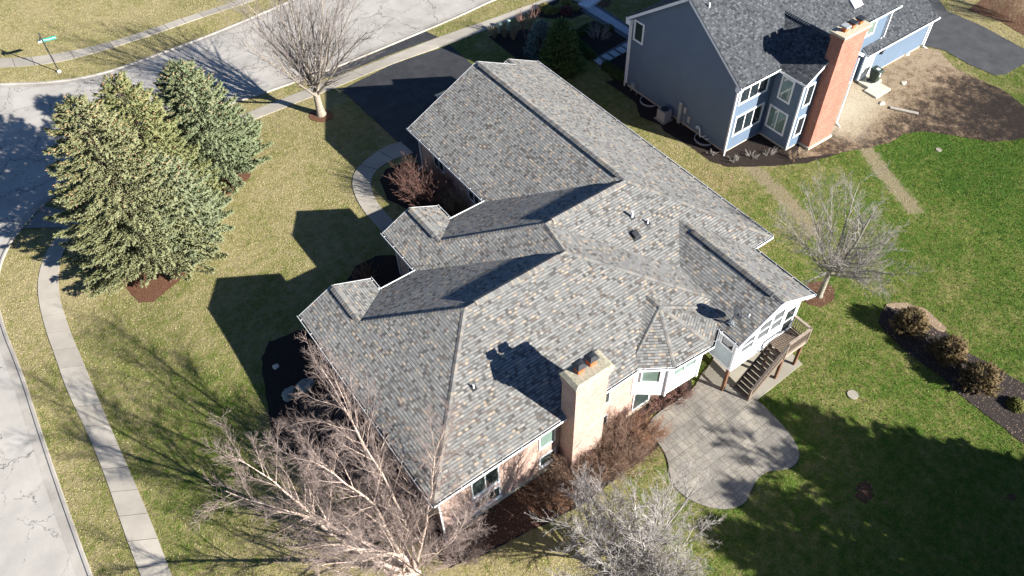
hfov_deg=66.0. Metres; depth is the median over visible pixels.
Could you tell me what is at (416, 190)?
bare shrub
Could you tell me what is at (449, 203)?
bare shrub
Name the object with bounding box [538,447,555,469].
window
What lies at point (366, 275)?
bare shrub
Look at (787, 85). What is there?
window
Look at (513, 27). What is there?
ornamental grass
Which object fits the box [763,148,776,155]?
bare shrub
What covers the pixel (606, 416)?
window
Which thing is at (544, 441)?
window
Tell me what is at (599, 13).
neighbour walk
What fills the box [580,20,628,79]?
mulch bed
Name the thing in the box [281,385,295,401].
boulder
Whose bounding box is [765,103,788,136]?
window
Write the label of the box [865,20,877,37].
window
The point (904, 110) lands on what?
plank
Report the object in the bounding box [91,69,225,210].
spruce tree
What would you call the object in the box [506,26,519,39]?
ornamental grass
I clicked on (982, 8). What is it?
mulch bed
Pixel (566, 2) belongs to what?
mound shrub
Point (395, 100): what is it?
driveway
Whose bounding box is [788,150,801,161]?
bare shrub
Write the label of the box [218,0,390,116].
street tree
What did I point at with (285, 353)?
mulch bed
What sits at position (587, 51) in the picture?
hedge
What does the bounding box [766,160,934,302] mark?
lawn tree
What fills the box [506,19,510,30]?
utility pedestal
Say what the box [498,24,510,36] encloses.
ornamental grass
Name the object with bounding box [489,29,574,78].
mulch bed
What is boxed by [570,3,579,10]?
mound shrub
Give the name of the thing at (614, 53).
stepping stone
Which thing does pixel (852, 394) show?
utility cover
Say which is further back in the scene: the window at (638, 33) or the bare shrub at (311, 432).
the window at (638, 33)
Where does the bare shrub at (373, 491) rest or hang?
on the mulch bed at (285, 353)
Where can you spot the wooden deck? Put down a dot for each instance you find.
(788, 342)
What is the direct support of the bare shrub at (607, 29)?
on the mulch bed at (600, 47)
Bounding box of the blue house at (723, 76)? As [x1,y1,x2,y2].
[624,0,940,155]
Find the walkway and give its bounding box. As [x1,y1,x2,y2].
[352,141,412,231]
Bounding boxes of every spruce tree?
[40,93,228,298]
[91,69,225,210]
[133,153,235,266]
[151,57,274,195]
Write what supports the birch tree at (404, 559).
on the lawn at (908, 204)
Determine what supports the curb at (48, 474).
on the street
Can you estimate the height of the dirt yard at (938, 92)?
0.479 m
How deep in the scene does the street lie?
58.21 m
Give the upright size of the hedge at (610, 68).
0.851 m
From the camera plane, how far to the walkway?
52.37 m
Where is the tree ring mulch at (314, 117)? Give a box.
[309,109,332,121]
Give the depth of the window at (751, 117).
53.41 m
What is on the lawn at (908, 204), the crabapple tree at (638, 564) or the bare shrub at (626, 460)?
the crabapple tree at (638, 564)
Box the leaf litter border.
[886,303,946,331]
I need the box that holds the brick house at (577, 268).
[297,58,816,540]
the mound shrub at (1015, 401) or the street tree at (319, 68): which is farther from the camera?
the street tree at (319, 68)
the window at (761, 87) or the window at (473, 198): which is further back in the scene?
the window at (761, 87)
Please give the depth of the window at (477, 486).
36.45 m
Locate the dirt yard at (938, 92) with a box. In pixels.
[798,47,1023,157]
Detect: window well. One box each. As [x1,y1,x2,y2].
[640,96,654,106]
[694,133,710,145]
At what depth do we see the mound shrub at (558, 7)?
66.61 m
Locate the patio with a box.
[648,368,798,508]
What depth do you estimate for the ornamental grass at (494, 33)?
63.79 m
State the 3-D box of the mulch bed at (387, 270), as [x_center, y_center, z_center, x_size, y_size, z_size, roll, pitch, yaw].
[-7.856,-0.847,47.014,3.691,0.080,2.970,-30,55,-21]
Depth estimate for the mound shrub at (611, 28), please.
64.56 m
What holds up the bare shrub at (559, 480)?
on the leafy mulch bed at (509, 517)
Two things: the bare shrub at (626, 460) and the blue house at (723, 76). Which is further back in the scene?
the blue house at (723, 76)
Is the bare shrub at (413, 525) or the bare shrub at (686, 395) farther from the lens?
the bare shrub at (686, 395)
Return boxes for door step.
[858,75,890,98]
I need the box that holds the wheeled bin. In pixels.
[866,65,884,82]
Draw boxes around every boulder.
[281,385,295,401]
[296,378,314,393]
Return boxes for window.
[433,156,444,174]
[468,189,479,204]
[470,466,500,499]
[473,484,501,514]
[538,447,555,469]
[539,428,555,450]
[603,413,607,423]
[605,391,610,404]
[631,394,649,410]
[633,19,644,44]
[731,102,764,136]
[737,76,770,105]
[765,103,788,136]
[777,75,795,104]
[792,114,806,137]
[801,81,816,108]
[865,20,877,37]
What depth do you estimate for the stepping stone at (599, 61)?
61.96 m
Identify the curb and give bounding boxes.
[0,0,299,87]
[0,0,494,575]
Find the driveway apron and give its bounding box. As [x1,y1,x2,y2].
[325,32,436,76]
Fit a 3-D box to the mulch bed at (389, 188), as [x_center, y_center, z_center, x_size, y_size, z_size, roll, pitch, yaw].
[-5.881,-6.408,51.494,4.519,0.125,6.610,-30,55,-21]
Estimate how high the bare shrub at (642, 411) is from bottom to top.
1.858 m
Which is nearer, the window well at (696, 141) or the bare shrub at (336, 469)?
the bare shrub at (336, 469)
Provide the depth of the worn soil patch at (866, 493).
39.20 m
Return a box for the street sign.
[37,33,60,72]
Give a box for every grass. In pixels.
[486,26,500,37]
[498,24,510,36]
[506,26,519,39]
[509,23,518,33]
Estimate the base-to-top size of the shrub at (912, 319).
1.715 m
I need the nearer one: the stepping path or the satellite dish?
the satellite dish
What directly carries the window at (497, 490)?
in the brick house at (577, 268)
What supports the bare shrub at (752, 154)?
on the mulch bed at (758, 143)
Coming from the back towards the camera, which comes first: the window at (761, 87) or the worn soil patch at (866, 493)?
the window at (761, 87)
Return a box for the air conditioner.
[654,105,672,124]
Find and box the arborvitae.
[538,16,587,79]
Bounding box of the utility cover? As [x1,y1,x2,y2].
[847,390,857,398]
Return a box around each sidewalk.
[0,0,253,67]
[38,0,554,575]
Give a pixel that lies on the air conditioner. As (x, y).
(664, 115)
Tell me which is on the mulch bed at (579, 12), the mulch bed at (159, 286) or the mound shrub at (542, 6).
the mound shrub at (542, 6)
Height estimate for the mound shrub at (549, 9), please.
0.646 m
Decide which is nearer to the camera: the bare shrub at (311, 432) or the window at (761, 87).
the bare shrub at (311, 432)
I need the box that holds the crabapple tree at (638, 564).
[529,460,724,575]
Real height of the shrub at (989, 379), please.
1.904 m
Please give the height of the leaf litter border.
0.112 m
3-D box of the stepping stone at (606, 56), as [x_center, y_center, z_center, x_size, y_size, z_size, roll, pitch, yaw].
[7.527,-18.233,62.335,0.540,0.060,0.840,-30,55,-21]
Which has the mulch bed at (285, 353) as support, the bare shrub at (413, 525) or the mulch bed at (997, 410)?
the bare shrub at (413, 525)
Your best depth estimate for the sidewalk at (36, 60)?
64.99 m
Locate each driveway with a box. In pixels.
[342,45,472,162]
[573,0,600,9]
[922,0,1023,74]
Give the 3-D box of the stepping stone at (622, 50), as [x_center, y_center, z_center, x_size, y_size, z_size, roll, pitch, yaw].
[8.745,-18.984,62.946,0.540,0.060,0.840,-30,55,-21]
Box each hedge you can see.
[572,23,592,36]
[572,37,597,60]
[601,59,626,82]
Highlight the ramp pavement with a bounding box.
[24,206,72,227]
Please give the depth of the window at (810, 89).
51.29 m
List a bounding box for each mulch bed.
[67,111,254,302]
[261,329,692,567]
[347,255,401,287]
[380,162,463,216]
[454,465,576,550]
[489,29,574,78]
[534,0,584,18]
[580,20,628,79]
[597,0,610,7]
[605,79,839,166]
[878,307,1023,442]
[968,0,1023,34]
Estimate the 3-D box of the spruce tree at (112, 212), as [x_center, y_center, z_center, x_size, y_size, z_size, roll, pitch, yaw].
[-22.913,-5.693,45.227,9.490,12.034,10.352,-30,55,-21]
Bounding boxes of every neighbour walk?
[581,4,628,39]
[585,6,630,34]
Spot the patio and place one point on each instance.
(738, 445)
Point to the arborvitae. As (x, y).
(559, 42)
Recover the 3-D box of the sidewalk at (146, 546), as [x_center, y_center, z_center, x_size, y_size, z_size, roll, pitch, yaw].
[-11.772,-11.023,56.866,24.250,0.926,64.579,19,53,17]
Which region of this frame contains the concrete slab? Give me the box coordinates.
[703,346,801,399]
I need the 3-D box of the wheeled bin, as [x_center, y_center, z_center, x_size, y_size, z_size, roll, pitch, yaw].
[26.978,-15.838,58.623,0.700,1.117,0.856,-30,55,-21]
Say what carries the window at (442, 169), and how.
in the brick house at (577, 268)
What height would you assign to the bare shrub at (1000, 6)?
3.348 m
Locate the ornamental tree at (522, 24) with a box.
[514,1,538,41]
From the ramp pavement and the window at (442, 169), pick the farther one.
the ramp pavement
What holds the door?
in the blue house at (723, 76)
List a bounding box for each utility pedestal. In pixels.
[497,22,502,33]
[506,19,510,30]
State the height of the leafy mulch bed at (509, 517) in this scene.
0.301 m
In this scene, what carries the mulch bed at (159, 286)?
on the lawn at (908, 204)
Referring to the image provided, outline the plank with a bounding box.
[890,106,918,114]
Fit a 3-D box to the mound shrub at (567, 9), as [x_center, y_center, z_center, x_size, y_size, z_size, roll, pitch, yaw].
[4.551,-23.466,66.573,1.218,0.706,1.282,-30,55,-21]
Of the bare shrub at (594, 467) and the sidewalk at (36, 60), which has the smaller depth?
the bare shrub at (594, 467)
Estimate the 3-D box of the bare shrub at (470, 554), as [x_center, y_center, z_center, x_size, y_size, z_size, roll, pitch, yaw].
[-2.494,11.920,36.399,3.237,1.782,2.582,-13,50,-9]
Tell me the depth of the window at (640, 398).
41.74 m
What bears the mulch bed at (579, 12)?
on the lawn at (908, 204)
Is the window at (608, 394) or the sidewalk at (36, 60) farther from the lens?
the sidewalk at (36, 60)
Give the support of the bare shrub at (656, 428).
on the mulch bed at (285, 353)
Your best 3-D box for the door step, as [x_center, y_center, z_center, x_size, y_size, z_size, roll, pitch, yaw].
[26.969,-15.015,58.856,2.000,0.300,2.050,-30,55,-21]
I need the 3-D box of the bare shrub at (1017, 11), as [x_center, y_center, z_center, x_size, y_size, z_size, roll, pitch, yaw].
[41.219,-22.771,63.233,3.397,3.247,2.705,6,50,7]
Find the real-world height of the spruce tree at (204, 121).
8.751 m
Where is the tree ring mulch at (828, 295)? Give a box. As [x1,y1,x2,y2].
[804,281,834,306]
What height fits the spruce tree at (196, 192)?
6.240 m
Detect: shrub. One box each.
[265,383,353,459]
[299,415,380,500]
[328,456,406,540]
[347,259,378,279]
[378,497,441,551]
[387,153,455,206]
[427,518,492,574]
[432,181,470,214]
[523,459,588,514]
[538,2,549,11]
[544,5,556,14]
[545,435,631,506]
[555,4,563,12]
[559,0,571,5]
[559,5,572,14]
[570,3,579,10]
[573,404,666,492]
[584,24,612,40]
[601,23,613,32]
[610,400,658,444]
[624,407,676,452]
[647,390,674,411]
[666,380,697,407]
[746,150,759,158]
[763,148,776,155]
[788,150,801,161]
[958,359,1004,397]
[988,0,1012,14]
[1006,396,1023,413]
[1007,0,1023,22]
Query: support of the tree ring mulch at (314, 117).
on the lawn at (908, 204)
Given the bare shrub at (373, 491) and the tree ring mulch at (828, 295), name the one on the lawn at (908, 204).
the tree ring mulch at (828, 295)
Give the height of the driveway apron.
0.063 m
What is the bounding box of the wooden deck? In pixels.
[733,315,812,400]
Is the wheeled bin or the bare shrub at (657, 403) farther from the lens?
the wheeled bin
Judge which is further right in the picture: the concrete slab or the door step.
the door step
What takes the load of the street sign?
on the lawn at (908, 204)
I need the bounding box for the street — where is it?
[0,0,482,575]
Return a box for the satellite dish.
[726,305,750,326]
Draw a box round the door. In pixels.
[859,54,875,79]
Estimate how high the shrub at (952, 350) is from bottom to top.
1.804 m
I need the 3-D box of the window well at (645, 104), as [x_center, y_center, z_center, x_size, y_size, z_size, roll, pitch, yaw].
[9.879,-13.509,58.458,0.620,0.696,1.426,-30,55,-21]
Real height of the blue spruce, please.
3.347 m
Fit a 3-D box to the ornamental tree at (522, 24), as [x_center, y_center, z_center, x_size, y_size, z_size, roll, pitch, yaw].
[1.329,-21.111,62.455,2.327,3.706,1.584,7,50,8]
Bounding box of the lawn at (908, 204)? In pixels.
[0,0,1023,575]
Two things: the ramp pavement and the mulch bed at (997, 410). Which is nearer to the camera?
the mulch bed at (997, 410)
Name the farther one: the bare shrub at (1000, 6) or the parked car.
the bare shrub at (1000, 6)
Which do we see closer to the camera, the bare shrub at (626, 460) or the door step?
the bare shrub at (626, 460)
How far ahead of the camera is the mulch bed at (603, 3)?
67.51 m
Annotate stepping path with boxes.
[592,40,629,66]
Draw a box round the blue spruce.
[523,18,549,62]
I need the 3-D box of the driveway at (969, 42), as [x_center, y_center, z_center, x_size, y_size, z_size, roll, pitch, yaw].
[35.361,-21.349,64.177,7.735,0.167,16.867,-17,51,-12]
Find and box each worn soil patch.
[854,481,873,503]
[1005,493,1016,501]
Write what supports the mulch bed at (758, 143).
on the lawn at (908, 204)
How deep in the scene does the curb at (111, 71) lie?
63.16 m
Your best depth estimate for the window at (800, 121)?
53.20 m
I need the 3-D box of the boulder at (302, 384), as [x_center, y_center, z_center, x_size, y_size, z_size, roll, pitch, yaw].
[-11.006,5.198,42.207,0.979,0.411,0.821,-30,55,-21]
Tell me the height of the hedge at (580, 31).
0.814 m
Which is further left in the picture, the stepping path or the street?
the street
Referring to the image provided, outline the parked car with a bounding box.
[434,90,445,100]
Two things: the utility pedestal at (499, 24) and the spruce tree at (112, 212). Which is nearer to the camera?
the spruce tree at (112, 212)
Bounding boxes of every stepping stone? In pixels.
[593,58,602,64]
[602,53,612,59]
[608,50,619,56]
[616,46,626,53]
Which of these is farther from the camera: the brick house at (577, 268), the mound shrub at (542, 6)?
the mound shrub at (542, 6)
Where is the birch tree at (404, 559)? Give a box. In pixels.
[186,323,497,575]
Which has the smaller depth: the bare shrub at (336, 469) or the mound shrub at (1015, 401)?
the bare shrub at (336, 469)

